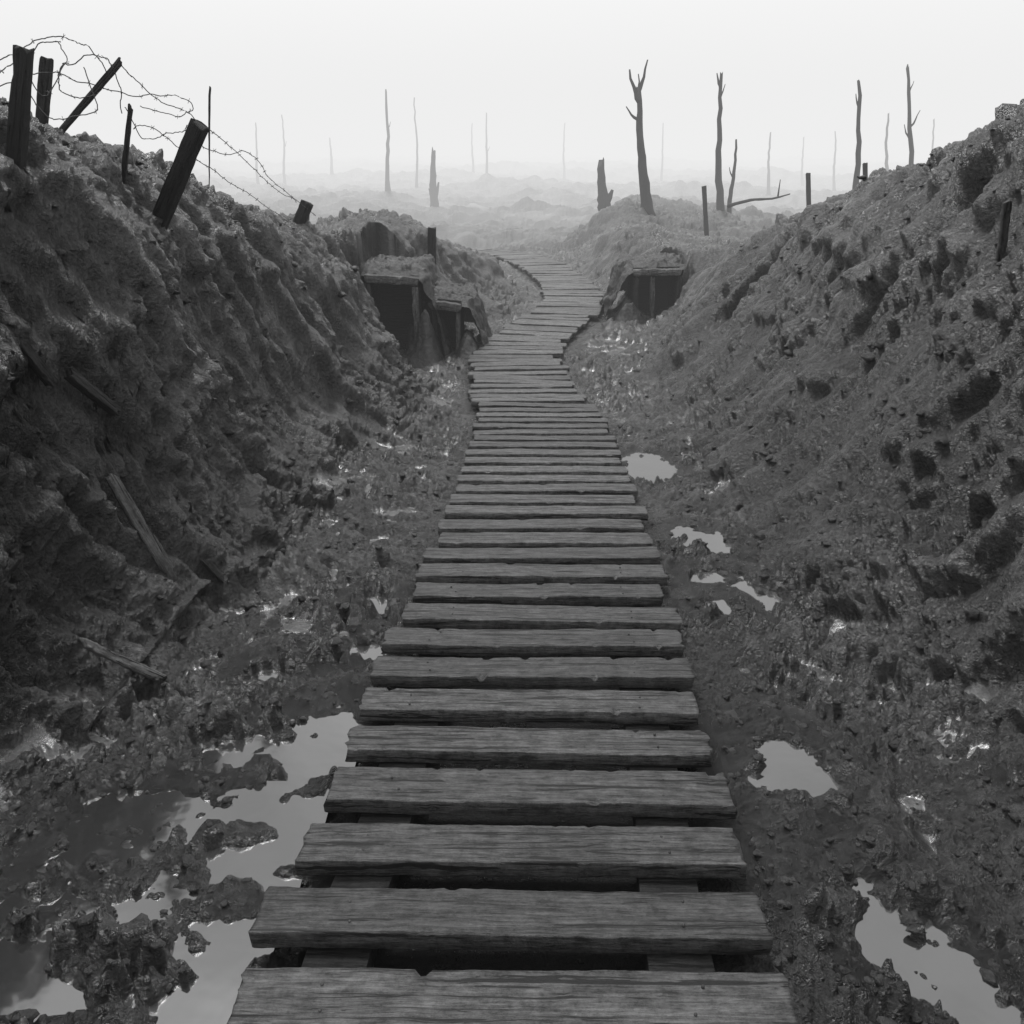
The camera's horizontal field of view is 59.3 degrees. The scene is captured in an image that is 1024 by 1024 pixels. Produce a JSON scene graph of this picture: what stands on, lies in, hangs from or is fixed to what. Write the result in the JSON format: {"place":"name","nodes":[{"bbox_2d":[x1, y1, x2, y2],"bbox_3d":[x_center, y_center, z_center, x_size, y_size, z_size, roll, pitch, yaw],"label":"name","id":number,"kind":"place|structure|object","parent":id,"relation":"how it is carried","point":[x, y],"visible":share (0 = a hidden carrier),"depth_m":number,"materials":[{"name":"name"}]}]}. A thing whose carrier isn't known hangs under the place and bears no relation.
{"place":"outdoors","nodes":[
{"label":"outdoors","id":0,"kind":"place"},
{"bbox_2d":[0,96,1023,1023],"bbox_3d":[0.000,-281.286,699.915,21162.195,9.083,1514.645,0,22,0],"label":"ground","id":1,"kind":"structure","parent":0,"point":[106,336],"depth_m":4.16,"materials":[{"name":"grey soil"}]},
{"bbox_2d":[5,45,34,168],"bbox_3d":[-2.013,-1.519,3.662,0.067,0.706,0.060,17,21,-2],"label":"wooden post","id":2,"kind":"object","parent":1,"relation":"on","point":[18,126],"visible":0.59,"depth_m":3.60,"materials":[{"name":"black wood"}]},
{"bbox_2d":[0,70,193,118],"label":"barbed wire","id":3,"kind":"object","parent":2,"relation":"attached to","point":[61,74],"visible":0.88,"depth_m":5.09,"materials":[{"name":"black metal"}]},
{"bbox_2d":[19,337,58,385],"bbox_3d":[-1.864,-0.582,3.529,0.046,0.237,0.044,3,52,16],"label":"broken plank","id":4,"kind":"object","parent":1,"relation":"on","point":[37,365],"visible":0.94,"depth_m":3.52,"materials":[{"name":"grey wood"}]},
{"bbox_2d":[35,56,53,123],"bbox_3d":[-2.489,-2.085,4.765,0.061,0.606,0.051,17,21,-2],"label":"wooden post","id":5,"kind":"object","parent":1,"relation":"on","point":[44,82],"visible":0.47,"depth_m":4.70,"materials":[{"name":"black wood"}]},
{"bbox_2d":[0,41,97,122],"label":"barbed wire","id":6,"kind":"object","parent":5,"relation":"attached to","point":[55,83],"visible":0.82,"depth_m":4.55,"materials":[{"name":"black metal"}]},
{"bbox_2d":[59,57,121,132],"bbox_3d":[-2.327,-2.099,4.777,0.036,0.797,0.038,42,4,-4],"label":"wooden stake","id":7,"kind":"object","parent":1,"relation":"on","point":[100,84],"visible":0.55,"depth_m":4.76,"materials":[{"name":"black wood"}]},
{"bbox_2d":[0,34,121,113],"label":"barbed wire","id":8,"kind":"object","parent":7,"relation":"hanging from","point":[97,56],"visible":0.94,"depth_m":4.55,"materials":[{"name":"black metal"}]},
{"bbox_2d":[64,366,121,415],"bbox_3d":[-1.784,-0.508,3.829,0.050,0.312,0.050,-8,61,14],"label":"broken plank","id":9,"kind":"object","parent":1,"relation":"on","point":[81,383],"visible":1,"depth_m":3.80,"materials":[{"name":"grey wood"}]},
{"bbox_2d":[78,637,166,682],"bbox_3d":[-1.461,0.563,3.390,0.036,0.376,0.038,-19,46,36],"label":"splintered stick","id":10,"kind":"object","parent":1,"relation":"on","point":[141,669],"visible":1,"depth_m":3.38,"materials":[{"name":"grey wood"}]},
{"bbox_2d":[121,103,132,184],"bbox_3d":[-2.173,-1.921,5.045,0.032,0.692,0.030,16,21,-2],"label":"wooden stake","id":11,"kind":"object","parent":1,"relation":"on","point":[124,164],"visible":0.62,"depth_m":4.99,"materials":[{"name":"black wood"}]},
{"bbox_2d":[105,474,176,581],"bbox_3d":[-1.603,0.075,3.908,0.045,0.552,0.060,-6,26,38],"label":"broken plank","id":12,"kind":"object","parent":1,"relation":"on","point":[136,520],"visible":0.98,"depth_m":3.89,"materials":[{"name":"grey wood"}]},
{"bbox_2d":[0,781,329,1023],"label":"water","id":13,"kind":"structure","parent":1,"relation":"on","point":[220,964],"depth_m":2.41,"materials":[{"name":"grey liquid"}]},
{"bbox_2d":[152,118,208,229],"bbox_3d":[-1.941,-1.790,5.105,0.092,0.951,0.080,37,31,-3],"label":"wooden post","id":14,"kind":"object","parent":1,"relation":"on","point":[180,171],"visible":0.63,"depth_m":4.99,"materials":[{"name":"black wood"}]},
{"bbox_2d":[124,107,186,139],"bbox_3d":[-2.155,-2.354,5.457,0.373,0.176,0.063,-18,28,-37],"label":"barbed wire","id":15,"kind":"object","parent":14,"relation":"attached to","point":[156,137],"visible":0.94,"depth_m":5.50,"materials":[{"name":"black metal"}]},
{"bbox_2d":[133,125,287,221],"bbox_3d":[-2.167,-2.580,7.099,0.238,0.813,3.302,0,22,0],"label":"barbed wire","id":16,"kind":"object","parent":14,"relation":"attached to","point":[167,138],"visible":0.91,"depth_m":6.34,"materials":[{"name":"black metal"}]},
{"bbox_2d":[208,86,210,186],"bbox_3d":[-2.505,-2.925,7.448,0.024,1.099,0.020,8,22,-1],"label":"iron picket","id":17,"kind":"object","parent":1,"relation":"on","point":[209,104],"visible":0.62,"depth_m":7.33,"materials":[{"name":"black metal"}]},
{"bbox_2d":[200,558,223,582],"bbox_3d":[-1.401,0.281,4.246,0.026,0.191,0.038,-17,30,39],"label":"wood chip","id":18,"kind":"object","parent":1,"relation":"on","point":[209,565],"visible":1,"depth_m":4.23,"materials":[{"name":"grey wood"}]},
{"bbox_2d":[255,122,259,183],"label":"dead tree","id":19,"kind":"object","parent":1,"relation":"on","point":[257,175],"visible":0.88,"depth_m":107.13,"materials":[{"name":"grey wood"}]},
{"bbox_2d":[251,669,285,680],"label":"water","id":20,"kind":"structure","parent":1,"relation":"on","point":[265,675],"depth_m":3.61,"materials":[{"name":"grey liquid"}]},
{"bbox_2d":[195,706,360,784],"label":"water","id":21,"kind":"structure","parent":1,"relation":"on","point":[303,755],"depth_m":3.07,"materials":[{"name":"grey liquid"}]},
{"bbox_2d":[281,115,286,184],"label":"dead tree","id":22,"kind":"object","parent":1,"relation":"on","point":[283,171],"visible":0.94,"depth_m":116.21,"materials":[{"name":"grey wood"}]},
{"bbox_2d":[293,199,312,223],"bbox_3d":[-2.140,-2.854,8.990,0.117,0.530,0.097,27,20,-3],"label":"wooden post","id":23,"kind":"object","parent":1,"relation":"on","point":[302,214],"visible":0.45,"depth_m":8.91,"materials":[{"name":"black wood"}]},
{"bbox_2d":[122,66,296,202],"bbox_3d":[-2.027,-2.746,6.874,0.218,0.955,4.002,0,22,0],"label":"barbed wire","id":24,"kind":"object","parent":23,"relation":"attached to","point":[213,132],"visible":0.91,"depth_m":5.79,"materials":[{"name":"black metal"}]},
{"bbox_2d":[202,145,315,215],"bbox_3d":[-2.003,-2.644,7.344,0.131,0.691,3.605,-1,22,-1],"label":"barbed wire","id":25,"kind":"object","parent":23,"relation":"attached to","point":[261,166],"visible":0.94,"depth_m":6.86,"materials":[{"name":"black metal"}]},
{"bbox_2d":[329,138,333,174],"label":"dead tree","id":26,"kind":"object","parent":1,"relation":"on","point":[331,165],"visible":0.94,"depth_m":134.93,"materials":[{"name":"grey wood"}]},
{"bbox_2d":[350,644,385,659],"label":"water","id":27,"kind":"structure","parent":1,"relation":"on","point":[373,652],"depth_m":3.81,"materials":[{"name":"grey liquid"}]},
{"bbox_2d":[369,596,387,613],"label":"water","id":28,"kind":"structure","parent":1,"relation":"on","point":[380,603],"depth_m":4.31,"materials":[{"name":"grey liquid"}]},
{"bbox_2d":[385,89,390,190],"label":"dead tree","id":29,"kind":"object","parent":1,"relation":"on","point":[387,184],"visible":0.99,"depth_m":64.91,"materials":[{"name":"grey wood"}]},
{"bbox_2d":[359,254,451,366],"bbox_3d":[-1.612,-2.609,12.462,1.538,1.822,2.188,0,22,0],"label":"dugout","id":30,"kind":"object","parent":1,"relation":"on","point":[400,286],"visible":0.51,"depth_m":11.98,"materials":[{"name":"grey wood"}]},
{"bbox_2d":[413,97,417,186],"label":"dead tree","id":31,"kind":"object","parent":1,"relation":"on","point":[416,181],"visible":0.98,"depth_m":97.23,"materials":[{"name":"grey wood"}]},
{"bbox_2d":[427,227,435,263],"bbox_3d":[-1.178,-3.533,13.244,0.125,1.264,0.105,2,22,0],"label":"wooden post","id":32,"kind":"object","parent":1,"relation":"on","point":[431,240],"visible":0.35,"depth_m":13.04,"materials":[{"name":"grey wood"}]},
{"bbox_2d":[429,147,438,206],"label":"tree stump","id":33,"kind":"object","parent":1,"relation":"on","point":[433,192],"visible":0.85,"depth_m":56.20,"materials":[{"name":"grey wood"}]},
{"bbox_2d":[407,278,491,359],"bbox_3d":[-0.861,-2.449,12.606,1.277,1.498,1.934,0,22,0],"label":"dugout","id":34,"kind":"object","parent":1,"relation":"on","point":[460,303],"visible":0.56,"depth_m":12.29,"materials":[{"name":"grey wood"}]},
{"bbox_2d":[471,123,474,172],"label":"dead tree","id":35,"kind":"object","parent":1,"relation":"on","point":[473,170],"visible":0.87,"depth_m":143.71,"materials":[{"name":"grey wood"}]},
{"bbox_2d":[485,113,489,172],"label":"dead tree","id":36,"kind":"object","parent":1,"relation":"on","point":[487,150],"visible":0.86,"depth_m":115.78,"materials":[{"name":"grey wood"}]},
{"bbox_2d":[0,100,1023,1023],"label":"mud clods","id":37,"kind":"object","parent":1,"relation":"on","point":[910,918],"visible":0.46,"depth_m":3.08,"materials":[{"name":"grey soil"}]},
{"bbox_2d":[227,407,797,1023],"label":"duckboard","id":38,"kind":"object","parent":1,"relation":"on","point":[543,519],"visible":1,"depth_m":2.62,"materials":[{"name":"grey wood"}]},
{"bbox_2d":[467,334,596,408],"bbox_3d":[0.141,-1.765,11.019,1.425,0.288,4.468,0,22,0],"label":"duckboard","id":39,"kind":"object","parent":1,"relation":"on","point":[522,371],"visible":0.97,"depth_m":10.64,"materials":[{"name":"grey wood"}]},
{"bbox_2d":[472,249,603,338],"bbox_3d":[0.188,-4.860,18.867,2.806,0.225,12.694,-4,22,-9],"label":"duckboard","id":40,"kind":"object","parent":1,"relation":"on","point":[570,305],"visible":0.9,"depth_m":16.12,"materials":[{"name":"grey wood"}]},
{"bbox_2d":[562,124,565,177],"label":"dead tree","id":41,"kind":"object","parent":1,"relation":"on","point":[564,176],"visible":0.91,"depth_m":144.10,"materials":[{"name":"grey wood"}]},
{"bbox_2d":[597,157,613,210],"bbox_3d":[3.272,-11.097,31.138,0.802,2.212,0.878,12,25,26],"label":"tree stump","id":42,"kind":"object","parent":1,"relation":"on","point":[604,198],"visible":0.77,"depth_m":31.11,"materials":[{"name":"grey wood"}]},
{"bbox_2d":[626,60,655,215],"bbox_3d":[3.648,-10.291,25.046,1.035,4.160,0.493,6,23,15],"label":"dead tree","id":43,"kind":"object","parent":1,"relation":"on","point":[645,196],"visible":0.97,"depth_m":25.14,"materials":[{"name":"grey wood"}]},
{"bbox_2d":[599,252,684,324],"bbox_3d":[2.315,-3.514,15.010,1.625,1.512,1.990,0,22,0],"label":"dugout","id":44,"kind":"object","parent":1,"relation":"on","point":[648,281],"visible":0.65,"depth_m":14.72,"materials":[{"name":"grey wood"}]},
{"bbox_2d":[621,453,680,483],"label":"water","id":45,"kind":"structure","parent":1,"relation":"on","point":[649,466],"depth_m":6.93,"materials":[{"name":"grey liquid"}]},
{"bbox_2d":[660,123,663,180],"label":"dead tree","id":46,"kind":"object","parent":1,"relation":"on","point":[661,176],"visible":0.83,"depth_m":135.03,"materials":[{"name":"grey wood"}]},
{"bbox_2d":[690,572,712,581],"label":"water","id":47,"kind":"structure","parent":1,"relation":"on","point":[697,576],"depth_m":4.66,"materials":[{"name":"grey liquid"}]},
{"bbox_2d":[671,526,732,553],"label":"water","id":48,"kind":"structure","parent":1,"relation":"on","point":[716,544],"depth_m":5.25,"materials":[{"name":"grey liquid"}]},
{"bbox_2d":[702,186,708,235],"bbox_3d":[4.922,-7.472,22.872,0.109,1.571,0.090,-8,22,1],"label":"wooden stake","id":49,"kind":"object","parent":1,"relation":"on","point":[705,212],"visible":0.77,"depth_m":22.78,"materials":[{"name":"grey wood"}]},
{"bbox_2d":[707,600,731,614],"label":"water","id":50,"kind":"structure","parent":1,"relation":"on","point":[723,607],"depth_m":4.29,"materials":[{"name":"grey liquid"}]},
{"bbox_2d":[715,72,724,210],"bbox_3d":[6.491,-11.205,27.748,0.646,4.274,0.370,-11,25,-25],"label":"dead tree","id":51,"kind":"object","parent":1,"relation":"on","point":[719,186],"visible":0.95,"depth_m":27.79,"materials":[{"name":"grey wood"}]},
{"bbox_2d":[727,139,736,213],"bbox_3d":[7.107,-10.657,29.108,0.238,2.600,0.322,6,23,15],"label":"dead tree","id":52,"kind":"object","parent":1,"relation":"on","point":[729,200],"visible":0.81,"depth_m":29.00,"materials":[{"name":"grey wood"}]},
{"bbox_2d":[701,573,781,617],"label":"water","id":53,"kind":"structure","parent":1,"relation":"on","point":[767,599],"depth_m":4.46,"materials":[{"name":"grey liquid"}]},
{"bbox_2d":[727,179,789,207],"bbox_3d":[6.764,-8.686,24.534,2.180,0.693,0.108,-11,25,-25],"label":"fallen branch","id":54,"kind":"object","parent":1,"relation":"on","point":[744,201],"visible":1,"depth_m":24.50,"materials":[{"name":"grey wood"}]},
{"bbox_2d":[767,132,770,194],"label":"dead tree","id":55,"kind":"object","parent":1,"relation":"on","point":[768,178],"visible":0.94,"depth_m":83.93,"materials":[{"name":"grey wood"}]},
{"bbox_2d":[748,737,842,796],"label":"water","id":56,"kind":"structure","parent":1,"relation":"on","point":[789,767],"depth_m":2.87,"materials":[{"name":"grey liquid"}]},
{"bbox_2d":[801,137,803,185],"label":"dead tree","id":57,"kind":"object","parent":1,"relation":"on","point":[802,181],"visible":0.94,"depth_m":126.11,"materials":[{"name":"grey wood"}]},
{"bbox_2d":[806,173,810,205],"bbox_3d":[6.919,-6.868,20.958,0.101,1.972,0.088,-9,22,1],"label":"wooden stake","id":58,"kind":"object","parent":1,"relation":"on","point":[808,188],"visible":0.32,"depth_m":20.69,"materials":[{"name":"grey wood"}]},
{"bbox_2d":[832,131,836,190],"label":"dead tree","id":59,"kind":"object","parent":1,"relation":"on","point":[834,184],"visible":0.96,"depth_m":102.79,"materials":[{"name":"grey wood"}]},
{"bbox_2d":[852,80,861,189],"bbox_3d":[10.412,-10.522,27.083,0.662,4.524,0.335,10,24,23],"label":"dead tree","id":60,"kind":"object","parent":1,"relation":"on","point":[857,157],"visible":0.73,"depth_m":26.84,"materials":[{"name":"grey wood"}]},
{"bbox_2d":[862,163,867,178],"bbox_3d":[7.508,-6.224,19.060,0.091,2.226,0.084,-10,22,1],"label":"wooden stake","id":61,"kind":"object","parent":1,"relation":"on","point":[865,168],"visible":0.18,"depth_m":18.68,"materials":[{"name":"grey wood"}]},
{"bbox_2d":[884,113,888,170],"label":"dead tree","id":62,"kind":"object","parent":1,"relation":"on","point":[886,156],"visible":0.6,"depth_m":61.10,"materials":[{"name":"grey wood"}]},
{"bbox_2d":[904,64,919,164],"bbox_3d":[13.179,-11.973,29.780,1.024,5.132,0.317,6,23,14],"label":"dead tree","id":63,"kind":"object","parent":1,"relation":"on","point":[910,142],"visible":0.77,"depth_m":29.48,"materials":[{"name":"grey wood"}]},
{"bbox_2d":[931,118,934,150],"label":"dead tree","id":64,"kind":"object","parent":1,"relation":"on","point":[933,133],"visible":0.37,"depth_m":82.91,"materials":[{"name":"grey wood"}]},
{"bbox_2d":[852,877,1023,1023],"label":"water","id":65,"kind":"structure","parent":1,"relation":"on","point":[964,992],"depth_m":2.15,"materials":[{"name":"grey liquid"}]},
{"bbox_2d":[996,198,1011,261],"bbox_3d":[2.475,-1.347,4.542,0.043,0.466,0.036,-13,34,1],"label":"wooden post","id":66,"kind":"object","parent":1,"relation":"on","point":[1004,221],"visible":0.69,"depth_m":4.49,"materials":[{"name":"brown wood"}]},
{"bbox_2d":[0,0,1023,148],"label":"sky","id":67,"kind":"structure","parent":0,"point":[791,69],"materials":[{"name":"white"}]}
]}

